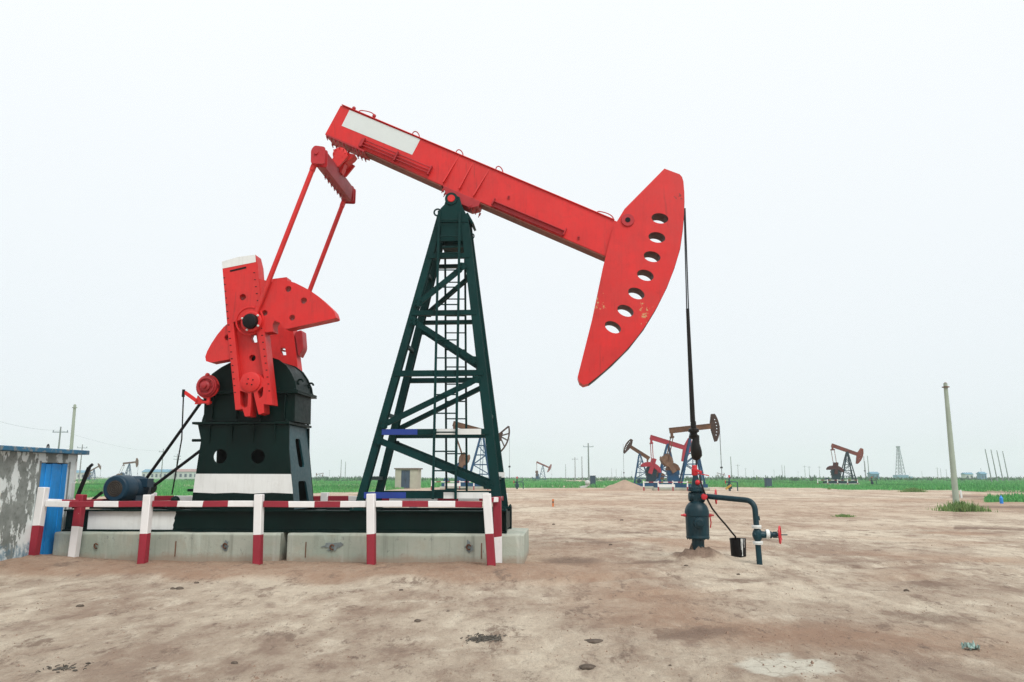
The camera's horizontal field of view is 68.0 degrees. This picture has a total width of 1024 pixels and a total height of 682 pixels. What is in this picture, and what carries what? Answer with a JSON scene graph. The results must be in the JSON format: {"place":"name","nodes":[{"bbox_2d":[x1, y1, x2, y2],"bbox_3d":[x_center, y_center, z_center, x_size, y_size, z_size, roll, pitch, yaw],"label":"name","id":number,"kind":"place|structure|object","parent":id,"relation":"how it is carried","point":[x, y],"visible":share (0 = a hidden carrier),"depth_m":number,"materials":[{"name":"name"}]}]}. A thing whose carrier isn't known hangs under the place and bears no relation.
{"place":"outdoors","nodes":[
{"label":"outdoors","id":0,"kind":"place"},
{"bbox_2d":[0,478,1023,681],"bbox_3d":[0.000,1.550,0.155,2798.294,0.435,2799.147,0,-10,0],"label":"ground","id":1,"kind":"structure","parent":0,"point":[876,542],"depth_m":9.94,"materials":[{"name":"soil"}]},
{"bbox_2d":[0,444,89,560],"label":"shed","id":2,"kind":"structure","parent":1,"relation":"on","point":[26,473],"depth_m":14.28,"materials":[{"name":"grey concrete"}]},
{"bbox_2d":[39,463,67,553],"bbox_3d":[-9.147,3.325,14.957,0.106,1.791,0.892,0,-10,0],"label":"door","id":3,"kind":"structure","parent":2,"relation":"in","point":[53,476],"depth_m":15.02,"materials":[{"name":"blue paint"}]},
{"bbox_2d":[53,427,67,448],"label":"utility pole","id":4,"kind":"object","parent":1,"relation":"on","point":[60,432],"visible":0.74,"depth_m":128.80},
{"bbox_2d":[36,662,90,672],"bbox_3d":[-3.964,2.926,6.828,0.416,0.038,0.408,0,-10,0],"label":"dead weed","id":5,"kind":"object","parent":1,"relation":"on","point":[63,667],"visible":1,"depth_m":6.75,"materials":[{"name":"grey plant"}]},
{"bbox_2d":[69,404,76,449],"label":"utility pole","id":6,"kind":"object","parent":1,"relation":"on","point":[74,407],"visible":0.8,"depth_m":65.61,"materials":[{"name":"concrete"}]},
{"bbox_2d":[77,444,82,482],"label":"utility pole","id":7,"kind":"object","parent":1,"relation":"on","point":[80,466],"visible":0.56,"depth_m":197.97,"materials":[{"name":"grey concrete"}]},
{"bbox_2d":[76,470,91,479],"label":"building","id":8,"kind":"structure","parent":1,"relation":"on","point":[82,472],"depth_m":413.74,"materials":[{"name":"white paint"}]},
{"bbox_2d":[87,463,100,479],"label":"pump jack","id":9,"kind":"object","parent":1,"relation":"on","point":[94,475],"visible":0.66,"depth_m":325.10,"materials":[{"name":"grey metal"}]},
{"bbox_2d":[116,458,138,475],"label":"pump jack","id":10,"kind":"object","parent":1,"relation":"on","point":[129,465],"visible":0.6,"depth_m":325.60,"materials":[{"name":"grey metal"}]},
{"bbox_2d":[142,469,173,478],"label":"building","id":11,"kind":"structure","parent":1,"relation":"on","point":[156,474],"depth_m":423.69,"materials":[{"name":"white paint"}]},
{"bbox_2d":[52,531,291,561],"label":"foundation block","id":12,"kind":"structure","parent":1,"relation":"on","point":[196,546],"depth_m":14.77,"materials":[{"name":"grey concrete"}]},
{"bbox_2d":[172,469,195,478],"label":"building","id":13,"kind":"structure","parent":1,"relation":"on","point":[185,473],"depth_m":433.44,"materials":[{"name":"white paint"}]},
{"bbox_2d":[28,487,507,565],"bbox_3d":[-4.562,3.742,15.632,8.928,1.471,3.204,-1,-10,4],"label":"guard rail","id":14,"kind":"object","parent":1,"relation":"on","point":[80,503],"visible":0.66,"depth_m":14.21,"materials":[{"name":"metal"}]},
{"bbox_2d":[286,528,528,563],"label":"foundation block","id":15,"kind":"structure","parent":1,"relation":"on","point":[390,547],"depth_m":14.47,"materials":[{"name":"grey concrete"}]},
{"bbox_2d":[62,104,701,532],"bbox_3d":[-2.694,-0.720,16.270,13.080,9.287,2.460,-1,-10,4],"label":"pump jack","id":16,"kind":"object","parent":15,"relation":"on","point":[254,424],"visible":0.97,"depth_m":15.61,"materials":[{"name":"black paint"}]},
{"bbox_2d":[394,468,422,488],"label":"hut","id":17,"kind":"object","parent":1,"relation":"on","point":[408,478],"visible":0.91,"depth_m":105.23,"materials":[{"name":"paint"}]},
{"bbox_2d":[401,470,409,487],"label":"door","id":18,"kind":"structure","parent":17,"relation":"in","point":[405,474],"depth_m":105.24,"materials":[{"name":"blue metal"}]},
{"bbox_2d":[431,481,487,489],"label":"guard rail","id":19,"kind":"object","parent":1,"relation":"on","point":[452,481],"visible":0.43,"depth_m":95.26,"materials":[{"name":"metal"}]},
{"bbox_2d":[440,421,509,489],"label":"pump jack","id":20,"kind":"object","parent":1,"relation":"on","point":[461,463],"visible":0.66,"depth_m":98.23,"materials":[{"name":"brown metal"}]},
{"bbox_2d":[460,633,505,643],"bbox_3d":[-0.302,3.162,8.084,0.505,0.040,0.536,0,-10,0],"label":"dead weed","id":21,"kind":"object","parent":1,"relation":"on","point":[480,638],"visible":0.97,"depth_m":8.03,"materials":[{"name":"grey plant"}]},
{"bbox_2d":[513,477,523,488],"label":"wellhead","id":22,"kind":"object","parent":1,"relation":"on","point":[516,485],"visible":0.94,"depth_m":101.08,"materials":[{"name":"teal paint"}]},
{"bbox_2d":[533,461,551,479],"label":"pump jack","id":23,"kind":"object","parent":1,"relation":"on","point":[537,474],"visible":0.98,"depth_m":324.87,"materials":[{"name":"grey metal"}]},
{"bbox_2d":[74,477,1023,501],"bbox_3d":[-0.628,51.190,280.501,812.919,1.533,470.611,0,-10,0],"label":"grass","id":24,"kind":"structure","parent":1,"relation":"on","point":[92,487],"depth_m":127.08,"materials":[{"name":"green plant"}]},
{"bbox_2d":[92,474,1023,481],"bbox_3d":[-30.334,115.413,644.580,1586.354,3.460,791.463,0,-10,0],"label":"scrub","id":25,"kind":"object","parent":1,"relation":"on","point":[359,478],"visible":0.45,"depth_m":337.51,"materials":[{"name":"green plant"}]},
{"bbox_2d":[580,480,589,487],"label":"pipe stack","id":26,"kind":"object","parent":1,"relation":"on","point":[587,482],"visible":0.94,"depth_m":112.78,"materials":[{"name":"white"}]},
{"bbox_2d":[579,664,595,669],"bbox_3d":[0.670,2.880,6.696,0.157,0.051,0.129,0,-10,0],"label":"dirt clod","id":27,"kind":"object","parent":1,"relation":"on","point":[587,666],"visible":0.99,"depth_m":6.66,"materials":[{"name":"brown soil"}]},
{"bbox_2d":[583,443,592,480],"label":"utility pole","id":28,"kind":"object","parent":1,"relation":"on","point":[588,446],"visible":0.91,"depth_m":190.72,"materials":[{"name":"white concrete"}]},
{"bbox_2d":[590,476,595,486],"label":"equipment cabinet","id":29,"kind":"object","parent":1,"relation":"on","point":[593,479],"visible":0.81,"depth_m":119.99,"materials":[{"name":"grey metal"}]},
{"bbox_2d":[584,639,602,642],"bbox_3d":[0.857,3.108,7.861,0.194,0.033,0.188,7,-12,-34],"label":"dirt clod","id":30,"kind":"object","parent":1,"relation":"on","point":[594,640],"visible":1,"depth_m":7.82,"materials":[{"name":"brown soil"}]},
{"bbox_2d":[602,480,645,489],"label":"sand heap","id":31,"kind":"object","parent":1,"relation":"on","point":[624,485],"visible":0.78,"depth_m":95.23,"materials":[{"name":"beige sand"}]},
{"bbox_2d":[623,439,665,482],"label":"pump jack","id":32,"kind":"object","parent":1,"relation":"on","point":[636,450],"visible":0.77,"depth_m":114.47,"materials":[{"name":"brown metal"}]},
{"bbox_2d":[635,435,692,488],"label":"pump jack","id":33,"kind":"object","parent":1,"relation":"on","point":[653,468],"visible":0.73,"depth_m":104.08,"materials":[{"name":"red metal"}]},
{"bbox_2d":[643,481,702,490],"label":"guard rail","id":34,"kind":"object","parent":1,"relation":"on","point":[672,482],"visible":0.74,"depth_m":88.35,"materials":[{"name":"metal"}]},
{"bbox_2d":[652,414,722,490],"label":"pump jack","id":35,"kind":"object","parent":1,"relation":"on","point":[672,469],"visible":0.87,"depth_m":90.33,"materials":[{"name":"brown metal"}]},
{"bbox_2d":[725,475,737,490],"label":"wellhead","id":36,"kind":"object","parent":1,"relation":"on","point":[729,485],"visible":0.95,"depth_m":88.25,"materials":[{"name":"teal paint"}]},
{"bbox_2d":[681,465,787,564],"bbox_3d":[4.255,3.350,14.675,0.891,1.885,1.850,9,-13,-40],"label":"wellhead","id":37,"kind":"object","parent":1,"relation":"on","point":[697,515],"visible":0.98,"depth_m":14.85,"materials":[{"name":"blue paint"}]},
{"bbox_2d":[699,475,735,538],"bbox_3d":[4.167,3.349,15.182,0.968,1.309,0.185,6,-12,-30],"label":"drain hose","id":38,"kind":"object","parent":37,"relation":"attached to","point":[724,523],"visible":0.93,"depth_m":15.06,"materials":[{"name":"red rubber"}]},
{"bbox_2d":[729,538,745,556],"bbox_3d":[4.564,4.163,15.307,0.336,0.366,0.327,-1,-10,4],"label":"bucket","id":39,"kind":"object","parent":1,"relation":"on","point":[737,547],"visible":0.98,"depth_m":15.18,"materials":[{"name":"black metal"}]},
{"bbox_2d":[764,478,771,486],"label":"equipment cabinet","id":40,"kind":"object","parent":1,"relation":"on","point":[768,481],"visible":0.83,"depth_m":118.00,"materials":[{"name":"grey metal"}]},
{"bbox_2d":[822,443,865,484],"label":"pump jack","id":41,"kind":"object","parent":1,"relation":"on","point":[836,471],"visible":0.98,"depth_m":147.64,"materials":[{"name":"red metal"}]},
{"bbox_2d":[832,513,855,517],"bbox_3d":[13.572,7.143,31.071,0.877,0.168,0.951,8,-13,-38],"label":"grass tuft","id":42,"kind":"object","parent":1,"relation":"on","point":[842,515],"visible":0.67,"depth_m":30.92,"materials":[{"name":"green plant"}]},
{"bbox_2d":[867,472,879,478],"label":"building","id":43,"kind":"structure","parent":1,"relation":"on","point":[873,474],"depth_m":413.86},
{"bbox_2d":[893,446,912,477],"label":"drilling derrick","id":44,"kind":"object","parent":1,"relation":"on","point":[898,468],"visible":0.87,"depth_m":631.07,"materials":[{"name":"grey metal"}]},
{"bbox_2d":[898,487,925,491],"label":"grass tuft","id":45,"kind":"object","parent":1,"relation":"on","point":[911,489],"visible":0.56,"depth_m":81.04,"materials":[{"name":"green plant"}]},
{"bbox_2d":[942,382,959,502],"bbox_3d":[27.561,6.488,47.602,0.477,7.825,0.426,0,-10,0],"label":"utility pole","id":46,"kind":"object","parent":1,"relation":"on","point":[954,485],"visible":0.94,"depth_m":47.46,"materials":[{"name":"concrete"}]},
{"bbox_2d":[928,500,997,511],"bbox_3d":[21.455,7.857,36.313,2.666,0.603,2.814,0,-10,0],"label":"grass tuft","id":47,"kind":"object","parent":1,"relation":"on","point":[959,506],"visible":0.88,"depth_m":35.73,"materials":[{"name":"green plant"}]},
{"bbox_2d":[961,472,972,477],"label":"building","id":48,"kind":"structure","parent":1,"relation":"on","point":[966,474],"depth_m":473.65,"materials":[{"name":"white"}]},
{"bbox_2d":[961,641,979,649],"bbox_3d":[4.329,2.866,7.151,0.119,0.093,0.174,0,-10,0],"label":"rag","id":49,"kind":"object","parent":1,"relation":"on","point":[970,646],"visible":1,"depth_m":7.13,"materials":[{"name":"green fabric"}]},
{"bbox_2d":[976,472,986,478],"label":"building","id":50,"kind":"structure","parent":1,"relation":"on","point":[981,475],"depth_m":394.41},
{"bbox_2d":[985,449,991,481],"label":"utility pole","id":51,"kind":"object","parent":1,"relation":"on","point":[988,466],"visible":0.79,"depth_m":229.57,"materials":[{"name":"grey concrete"}]},
{"bbox_2d":[991,450,997,480],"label":"utility pole","id":52,"kind":"object","parent":1,"relation":"on","point":[994,466],"visible":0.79,"depth_m":235.97,"materials":[{"name":"white concrete"}]},
{"bbox_2d":[996,450,1002,480],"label":"utility pole","id":53,"kind":"object","parent":1,"relation":"on","point":[1000,466],"visible":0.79,"depth_m":242.73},
{"bbox_2d":[999,495,1003,503],"bbox_3d":[30.001,9.727,46.514,0.200,0.500,0.200,0,-10,0],"label":"plastic container","id":54,"kind":"object","parent":1,"relation":"on","point":[1001,499],"visible":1,"depth_m":46.45,"materials":[{"name":"blue plastic"}]},
{"bbox_2d":[1002,451,1008,480],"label":"utility pole","id":55,"kind":"object","parent":1,"relation":"on","point":[1005,466],"visible":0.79,"depth_m":250.00,"materials":[{"name":"grey concrete"}]},
{"bbox_2d":[0,0,1023,477],"label":"sky","id":56,"kind":"structure","parent":0,"point":[851,171],"materials":[{"name":"white"}]},
{"bbox_2d":[7,531,1018,681],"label":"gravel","id":57,"kind":"structure","parent":0,"point":[811,662],"depth_m":7.43,"materials":[{"name":"grey gravel"}]}
]}

